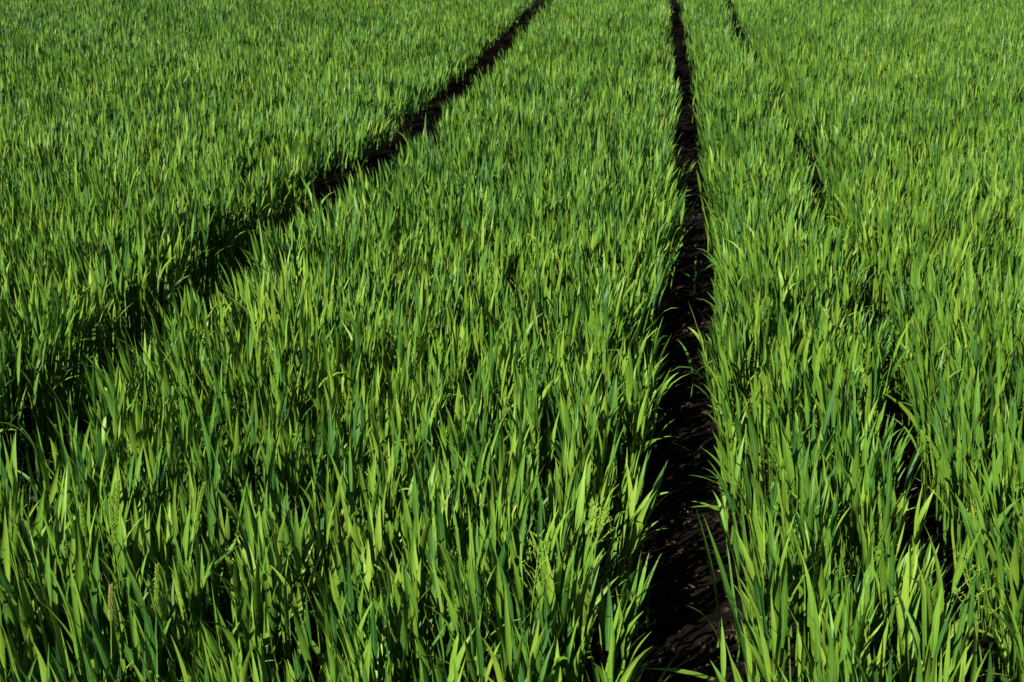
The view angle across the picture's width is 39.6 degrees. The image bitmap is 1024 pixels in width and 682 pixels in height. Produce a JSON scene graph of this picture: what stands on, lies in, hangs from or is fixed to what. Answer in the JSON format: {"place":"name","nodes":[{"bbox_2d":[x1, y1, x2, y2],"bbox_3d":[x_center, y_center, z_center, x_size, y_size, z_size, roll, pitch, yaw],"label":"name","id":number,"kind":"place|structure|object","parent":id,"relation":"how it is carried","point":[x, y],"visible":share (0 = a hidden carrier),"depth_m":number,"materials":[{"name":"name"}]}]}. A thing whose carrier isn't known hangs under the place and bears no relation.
{"place":"outdoors","nodes":[
{"label":"outdoors","id":0,"kind":"place"},
{"bbox_2d":[1,0,1021,681],"bbox_3d":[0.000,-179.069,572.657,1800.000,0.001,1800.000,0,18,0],"label":"field soil","id":1,"kind":"structure","parent":0,"point":[417,124],"depth_m":5.69,"materials":[{"name":"brown soil"}]},
{"bbox_2d":[58,503,101,630],"bbox_3d":[-0.713,0.486,2.422,0.132,0.456,0.017,7,19,22],"label":"grass flower","id":2,"kind":"object","parent":1,"relation":"on","point":[81,512],"depth_m":2.37,"materials":[{"name":"green plant"}]},
{"bbox_2d":[62,583,113,677],"bbox_3d":[-0.633,0.571,2.152,0.098,0.456,0.020,2,18,6],"label":"grass flower","id":3,"kind":"object","parent":1,"relation":"on","point":[111,605],"depth_m":2.10,"materials":[{"name":"green plant"}]},
{"bbox_2d":[78,503,150,669],"bbox_3d":[-0.658,0.488,2.397,0.021,0.466,0.147,14,22,38],"label":"grass flower","id":4,"kind":"object","parent":1,"relation":"on","point":[112,525],"depth_m":2.35,"materials":[{"name":"green plant"}]},
{"bbox_2d":[103,479,143,597],"bbox_3d":[-0.683,0.461,2.468,0.030,0.476,0.130,14,23,38],"label":"grass flower","id":5,"kind":"object","parent":1,"relation":"on","point":[117,505],"depth_m":2.42,"materials":[{"name":"green plant"}]},
{"bbox_2d":[115,563,191,681],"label":"grass flower","id":6,"kind":"object","parent":1,"relation":"on","point":[157,580],"depth_m":2.15,"materials":[{"name":"green plant"}]},
{"bbox_2d":[181,482,205,644],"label":"grass flower","id":7,"kind":"object","parent":1,"relation":"on","point":[196,518],"depth_m":2.45,"materials":[{"name":"green plant"}]},
{"bbox_2d":[17,1,550,559],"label":"wheel track","id":8,"kind":"structure","parent":1,"relation":"on","point":[85,427],"depth_m":3.80,"materials":[{"name":"soil"}]},
{"bbox_2d":[89,303,132,376],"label":"stray wheat plant","id":9,"kind":"object","parent":8,"relation":"on","point":[108,334],"visible":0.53,"depth_m":4.07,"materials":[{"name":"green plant"}]},
{"bbox_2d":[25,145,986,681],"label":"soil clods","id":10,"kind":"object","parent":1,"relation":"on","point":[681,555],"visible":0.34,"depth_m":3.42,"materials":[{"name":"brown soil"}]},
{"bbox_2d":[0,0,1023,681],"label":"young wheat","id":11,"kind":"object","parent":1,"relation":"on","point":[446,290],"visible":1,"depth_m":3.82,"materials":[{"name":"green plant"}]},
{"bbox_2d":[518,529,558,676],"bbox_3d":[0.042,0.517,2.298,0.066,0.471,0.147,0,18,0],"label":"grass flower","id":12,"kind":"object","parent":1,"relation":"on","point":[531,628],"depth_m":2.25,"materials":[{"name":"green plant"}]},
{"bbox_2d":[580,498,627,681],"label":"grass flower","id":13,"kind":"object","parent":1,"relation":"on","point":[592,576],"depth_m":2.36,"materials":[{"name":"green plant"}]},
{"bbox_2d":[597,0,770,681],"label":"wheel track","id":14,"kind":"structure","parent":1,"relation":"on","point":[673,579],"depth_m":3.53,"materials":[{"name":"soil"}]},
{"bbox_2d":[386,199,916,656],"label":"leaf litter","id":15,"kind":"object","parent":14,"relation":"on","point":[686,510],"visible":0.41,"depth_m":3.45,"materials":[{"name":"plant"}]},
{"bbox_2d":[644,619,725,681],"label":"stray wheat plant","id":16,"kind":"object","parent":14,"relation":"on","point":[723,662],"visible":0.93,"depth_m":2.60,"materials":[{"name":"green plant"}]},
{"bbox_2d":[670,437,714,470],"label":"stray wheat plant","id":17,"kind":"object","parent":14,"relation":"on","point":[702,444],"visible":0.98,"depth_m":3.61,"materials":[{"name":"green plant"}]},
{"bbox_2d":[676,257,711,301],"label":"stray wheat plant","id":18,"kind":"object","parent":14,"relation":"on","point":[694,277],"visible":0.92,"depth_m":5.10,"materials":[{"name":"green plant"}]},
{"bbox_2d":[677,339,716,397],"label":"stray wheat plant","id":19,"kind":"object","parent":14,"relation":"on","point":[689,360],"visible":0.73,"depth_m":4.13,"materials":[{"name":"green plant"}]},
{"bbox_2d":[686,510,720,647],"bbox_3d":[0.372,0.465,2.724,0.064,0.292,0.060,5,18,16],"label":"stray wheat plant","id":20,"kind":"object","parent":14,"relation":"on","point":[713,581],"visible":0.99,"depth_m":2.74,"materials":[{"name":"green plant"}]},
{"bbox_2d":[688,435,744,544],"bbox_3d":[0.450,0.344,3.159,0.119,0.260,0.133,3,18,10],"label":"stray wheat plant","id":21,"kind":"object","parent":14,"relation":"on","point":[737,467],"visible":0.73,"depth_m":3.17,"materials":[{"name":"green plant"}]},
{"bbox_2d":[703,516,739,661],"bbox_3d":[0.416,0.470,2.724,0.066,0.282,0.093,-12,21,-33],"label":"stray wheat plant","id":22,"kind":"object","parent":14,"relation":"on","point":[732,597],"visible":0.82,"depth_m":2.71,"materials":[{"name":"green plant"}]},
{"bbox_2d":[724,2,1004,681],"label":"wheel track","id":23,"kind":"structure","parent":1,"relation":"on","point":[930,524],"depth_m":3.32,"materials":[{"name":"soil"}]},
{"bbox_2d":[955,551,1001,681],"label":"grass flower","id":24,"kind":"object","parent":1,"relation":"on","point":[975,617],"depth_m":2.22,"materials":[{"name":"green plant"}]}
]}

